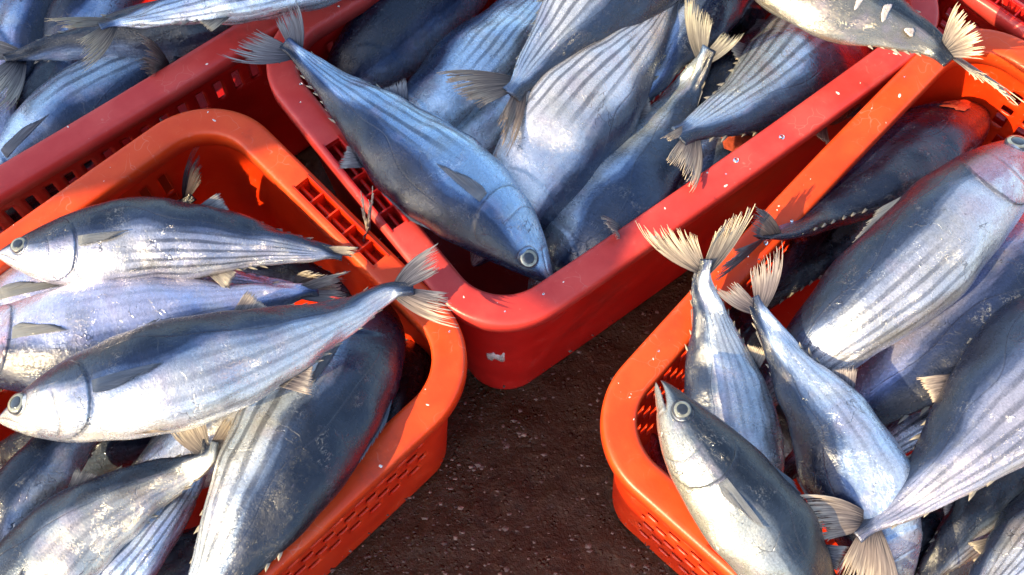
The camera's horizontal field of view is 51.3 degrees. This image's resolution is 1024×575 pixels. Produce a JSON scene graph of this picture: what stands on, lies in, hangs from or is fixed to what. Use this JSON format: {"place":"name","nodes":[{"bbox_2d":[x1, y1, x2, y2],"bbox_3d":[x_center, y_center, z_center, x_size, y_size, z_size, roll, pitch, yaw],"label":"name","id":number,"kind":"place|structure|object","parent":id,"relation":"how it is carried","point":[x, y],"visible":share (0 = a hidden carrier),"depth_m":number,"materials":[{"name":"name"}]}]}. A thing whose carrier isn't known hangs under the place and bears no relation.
{"place":"outdoors","nodes":[
{"label":"outdoors","id":0,"kind":"place"},
{"bbox_2d":[0,146,783,574],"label":"ground","id":1,"kind":"structure","parent":0,"point":[568,408],"depth_m":1.14,"materials":[{"name":"brown soil"}]},
{"bbox_2d":[0,0,332,233],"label":"fish crate","id":2,"kind":"object","parent":1,"relation":"on","point":[190,81],"visible":0.25,"depth_m":1.03,"materials":[{"name":"red plastic"}]},
{"bbox_2d":[0,32,16,230],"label":"tuna","id":3,"kind":"object","parent":2,"relation":"in","point":[6,115],"visible":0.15,"depth_m":1.05,"materials":[{"name":"food"}]},
{"bbox_2d":[0,0,51,102],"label":"tuna","id":4,"kind":"object","parent":2,"relation":"in","point":[21,23],"visible":0.2,"depth_m":1.12,"materials":[{"name":"blue food"}]},
{"bbox_2d":[15,60,68,220],"bbox_3d":[-0.487,-0.190,1.119,0.074,0.075,0.275,0,66,0],"label":"tuna","id":5,"kind":"object","parent":2,"relation":"in","point":[42,72],"visible":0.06,"depth_m":1.09,"materials":[{"name":"blue food"}]},
{"bbox_2d":[0,55,170,215],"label":"tuna","id":6,"kind":"object","parent":2,"relation":"in","point":[66,96],"visible":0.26,"depth_m":1.04,"materials":[{"name":"blue food"}]},
{"bbox_2d":[43,0,144,64],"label":"tuna","id":7,"kind":"object","parent":2,"relation":"in","point":[74,8],"visible":0.22,"depth_m":1.12,"materials":[{"name":"blue food"}]},
{"bbox_2d":[0,0,232,113],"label":"tuna","id":8,"kind":"object","parent":2,"relation":"in","point":[170,41],"visible":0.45,"depth_m":1.05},
{"bbox_2d":[135,33,180,75],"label":"tuna","id":9,"kind":"object","parent":2,"relation":"in","point":[160,63],"visible":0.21,"depth_m":1.02,"materials":[{"name":"food"}]},
{"bbox_2d":[44,0,340,72],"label":"tuna","id":10,"kind":"object","parent":2,"relation":"in","point":[211,15],"visible":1,"depth_m":1.00,"materials":[{"name":"silver metal"}]},
{"bbox_2d":[0,108,466,574],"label":"fish crate","id":11,"kind":"object","parent":1,"relation":"on","point":[252,168],"visible":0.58,"depth_m":0.98,"materials":[{"name":"orange plastic"}]},
{"bbox_2d":[0,437,101,540],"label":"tuna","id":12,"kind":"object","parent":11,"relation":"in","point":[35,472],"visible":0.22,"depth_m":0.89,"materials":[{"name":"blue food"}]},
{"bbox_2d":[0,431,152,476],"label":"tuna","id":13,"kind":"object","parent":11,"relation":"in","point":[109,456],"visible":0.13,"depth_m":0.98,"materials":[{"name":"grey food"}]},
{"bbox_2d":[0,418,232,574],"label":"tuna","id":14,"kind":"object","parent":11,"relation":"in","point":[86,523],"visible":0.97,"depth_m":0.84,"materials":[{"name":"silver metal"}]},
{"bbox_2d":[100,474,205,574],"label":"tuna","id":15,"kind":"object","parent":11,"relation":"in","point":[148,549],"visible":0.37,"depth_m":0.84,"materials":[{"name":"silver metal"}]},
{"bbox_2d":[0,267,344,305],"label":"tuna","id":16,"kind":"object","parent":11,"relation":"in","point":[16,285],"visible":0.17,"depth_m":0.94,"materials":[{"name":"silver metal"}]},
{"bbox_2d":[0,271,349,391],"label":"tuna","id":17,"kind":"object","parent":11,"relation":"in","point":[41,333],"visible":0.69,"depth_m":0.88,"materials":[{"name":"silver metal"}]},
{"bbox_2d":[156,525,198,574],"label":"tuna","id":18,"kind":"object","parent":11,"relation":"in","point":[178,559],"visible":0.07,"depth_m":0.94,"materials":[{"name":"food"}]},
{"bbox_2d":[0,193,357,287],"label":"tuna","id":19,"kind":"object","parent":11,"relation":"in","point":[216,239],"visible":0.99,"depth_m":0.91,"materials":[{"name":"silver metal"}]},
{"bbox_2d":[132,411,237,464],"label":"tuna","id":20,"kind":"object","parent":11,"relation":"in","point":[163,446],"visible":0.06,"depth_m":0.93,"materials":[{"name":"silver metal"}]},
{"bbox_2d":[203,462,215,488],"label":"tuna","id":21,"kind":"object","parent":20,"relation":"on","point":[209,474],"visible":0.02,"depth_m":0.93,"materials":[{"name":"grey food"}]},
{"bbox_2d":[178,147,201,202],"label":"tuna","id":22,"kind":"object","parent":11,"relation":"in","point":[189,186],"visible":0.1,"depth_m":1.03,"materials":[{"name":"beige food"}]},
{"bbox_2d":[0,243,457,442],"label":"tuna","id":23,"kind":"object","parent":11,"relation":"in","point":[170,375],"visible":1,"depth_m":0.80,"materials":[{"name":"silver metal"}]},
{"bbox_2d":[188,304,405,574],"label":"tuna","id":24,"kind":"object","parent":11,"relation":"in","point":[287,461],"visible":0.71,"depth_m":0.83,"materials":[{"name":"blue food"}]},
{"bbox_2d":[240,255,402,297],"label":"tuna","id":25,"kind":"object","parent":11,"relation":"in","point":[289,272],"visible":0.11,"depth_m":1.07,"materials":[{"name":"black food"}]},
{"bbox_2d":[348,186,380,263],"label":"tuna","id":26,"kind":"object","parent":11,"relation":"in","point":[367,224],"visible":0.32,"depth_m":0.93,"materials":[{"name":"beige food"}]},
{"bbox_2d":[385,339,431,422],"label":"tuna","id":27,"kind":"object","parent":11,"relation":"in","point":[416,368],"visible":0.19,"depth_m":0.98,"materials":[{"name":"food"}]},
{"bbox_2d":[317,311,667,574],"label":"gravel grit","id":28,"kind":"object","parent":1,"relation":"on","point":[504,528],"visible":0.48,"depth_m":1.10,"materials":[{"name":"gravel"}]},
{"bbox_2d":[266,0,938,389],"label":"fish crate","id":29,"kind":"object","parent":1,"relation":"on","point":[516,332],"visible":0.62,"depth_m":1.01,"materials":[{"name":"red plastic"}]},
{"bbox_2d":[219,1,552,281],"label":"tuna","id":30,"kind":"object","parent":29,"relation":"in","point":[440,177],"visible":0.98,"depth_m":0.94,"materials":[{"name":"blue food"}]},
{"bbox_2d":[318,0,487,108],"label":"tuna","id":31,"kind":"object","parent":29,"relation":"in","point":[382,44],"visible":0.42,"depth_m":1.08,"materials":[{"name":"blue food"}]},
{"bbox_2d":[420,94,509,227],"bbox_3d":[0.011,-0.210,1.106,0.108,0.093,0.399,29,69,12],"label":"tuna","id":32,"kind":"object","parent":29,"relation":"in","point":[482,128],"visible":0.07,"depth_m":1.04,"materials":[{"name":"blue food"}]},
{"bbox_2d":[407,0,541,128],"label":"tuna","id":33,"kind":"object","parent":29,"relation":"in","point":[494,36],"visible":0.48,"depth_m":1.04,"materials":[{"name":"silver metal"}]},
{"bbox_2d":[67,53,900,467],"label":"fish scales","id":34,"kind":"object","parent":29,"relation":"on","point":[563,281],"visible":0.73,"depth_m":0.97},
{"bbox_2d":[437,0,681,154],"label":"tuna","id":35,"kind":"object","parent":29,"relation":"in","point":[561,31],"visible":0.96,"depth_m":0.99,"materials":[{"name":"silver metal"}]},
{"bbox_2d":[470,3,677,266],"bbox_3d":[0.085,-0.179,1.028,0.107,0.100,0.391,31,70,13],"label":"tuna","id":36,"kind":"object","parent":29,"relation":"in","point":[587,108],"visible":0.63,"depth_m":0.98,"materials":[{"name":"silver metal"}]},
{"bbox_2d":[300,6,904,351],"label":"water drops","id":37,"kind":"object","parent":29,"relation":"on","point":[781,137],"visible":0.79,"depth_m":0.98,"materials":[{"name":"clear liquid"}]},
{"bbox_2d":[601,216,620,238],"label":"tuna","id":38,"kind":"object","parent":29,"relation":"in","point":[613,225],"visible":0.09,"depth_m":0.95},
{"bbox_2d":[527,0,743,289],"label":"tuna","id":39,"kind":"object","parent":29,"relation":"in","point":[636,174],"visible":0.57,"depth_m":0.99,"materials":[{"name":"blue food"}]},
{"bbox_2d":[648,0,753,102],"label":"tuna","id":40,"kind":"object","parent":29,"relation":"in","point":[726,16],"visible":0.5,"depth_m":1.06,"materials":[{"name":"blue food"}]},
{"bbox_2d":[676,135,754,189],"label":"tuna","id":41,"kind":"object","parent":29,"relation":"in","point":[715,150],"visible":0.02,"depth_m":1.03,"materials":[{"name":"blue food"}]},
{"bbox_2d":[698,19,764,105],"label":"tuna","id":42,"kind":"object","parent":29,"relation":"in","point":[719,72],"visible":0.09,"depth_m":1.08,"materials":[{"name":"food"}]},
{"bbox_2d":[728,0,768,38],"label":"tuna","id":43,"kind":"object","parent":29,"relation":"in","point":[751,15],"visible":0.16,"depth_m":1.18,"materials":[{"name":"food"}]},
{"bbox_2d":[662,14,875,192],"bbox_3d":[0.287,-0.202,1.120,0.148,0.230,0.431,39,72,16],"label":"tuna","id":44,"kind":"object","parent":29,"relation":"in","point":[781,68],"visible":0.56,"depth_m":1.03,"materials":[{"name":"silver metal"}]},
{"bbox_2d":[755,0,1023,104],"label":"tuna","id":45,"kind":"object","parent":29,"relation":"in","point":[897,26],"visible":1,"depth_m":0.97,"materials":[{"name":"silver metal"}]},
{"bbox_2d":[600,28,1023,574],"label":"fish crate","id":46,"kind":"object","parent":1,"relation":"on","point":[651,510],"visible":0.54,"depth_m":0.98,"materials":[{"name":"orange plastic"}]},
{"bbox_2d":[649,433,669,475],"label":"tuna","id":47,"kind":"object","parent":46,"relation":"in","point":[655,455],"visible":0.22,"depth_m":1.03,"materials":[{"name":"red food"}]},
{"bbox_2d":[635,205,783,472],"bbox_3d":[0.178,0.084,0.906,0.105,0.156,0.261,-10,66,-4],"label":"tuna","id":48,"kind":"object","parent":46,"relation":"in","point":[724,381],"visible":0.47,"depth_m":0.89,"materials":[{"name":"silver metal"}]},
{"bbox_2d":[655,380,847,574],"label":"tuna","id":49,"kind":"object","parent":46,"relation":"in","point":[750,510],"visible":1,"depth_m":0.78,"materials":[{"name":"silver metal"}]},
{"bbox_2d":[729,307,822,531],"bbox_3d":[0.250,0.116,1.004,0.058,0.072,0.264,-17,67,-7],"label":"tuna","id":50,"kind":"object","parent":46,"relation":"in","point":[743,322],"visible":0.06,"depth_m":1.01,"materials":[{"name":"food"}]},
{"bbox_2d":[767,218,871,310],"bbox_3d":[0.311,-0.044,1.082,0.330,0.087,0.080,-40,72,-16],"label":"tuna","id":51,"kind":"object","parent":46,"relation":"in","point":[808,260],"visible":0.2,"depth_m":1.03,"materials":[{"name":"food"}]},
{"bbox_2d":[717,246,922,574],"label":"tuna","id":52,"kind":"object","parent":46,"relation":"in","point":[846,446],"visible":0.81,"depth_m":0.84,"materials":[{"name":"silver metal"}]},
{"bbox_2d":[715,100,990,280],"bbox_3d":[0.344,-0.103,1.018,0.425,0.173,0.095,-38,71,-15],"label":"tuna","id":53,"kind":"object","parent":46,"relation":"in","point":[906,152],"visible":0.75,"depth_m":0.99,"materials":[{"name":"blue food"}]},
{"bbox_2d":[784,213,1023,479],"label":"tuna","id":54,"kind":"object","parent":46,"relation":"in","point":[889,388],"visible":0.36,"depth_m":0.90,"materials":[{"name":"food"}]},
{"bbox_2d":[759,135,1023,405],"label":"tuna","id":55,"kind":"object","parent":54,"relation":"on","point":[918,254],"visible":0.75,"depth_m":0.88,"materials":[{"name":"silver metal"}]},
{"bbox_2d":[840,507,973,574],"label":"tuna","id":56,"kind":"object","parent":46,"relation":"in","point":[930,521],"visible":0.12,"depth_m":0.90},
{"bbox_2d":[886,409,930,453],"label":"tuna","id":57,"kind":"object","parent":46,"relation":"in","point":[905,431],"visible":0.04,"depth_m":0.94,"materials":[{"name":"silver metal"}]},
{"bbox_2d":[800,295,1023,574],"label":"tuna","id":58,"kind":"object","parent":46,"relation":"in","point":[970,440],"visible":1,"depth_m":0.81,"materials":[{"name":"silver metal"}]},
{"bbox_2d":[916,467,1023,574],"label":"tuna","id":59,"kind":"object","parent":46,"relation":"in","point":[964,522],"visible":0.56,"depth_m":0.88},
{"bbox_2d":[968,491,1023,574],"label":"tuna","id":60,"kind":"object","parent":46,"relation":"in","point":[999,549],"visible":1,"depth_m":0.83,"materials":[{"name":"silver metal"}]},
{"bbox_2d":[879,0,1023,145],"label":"fish crate","id":61,"kind":"object","parent":1,"relation":"on","point":[1006,16],"visible":0.1,"depth_m":1.07,"materials":[{"name":"red plastic"}]}
]}

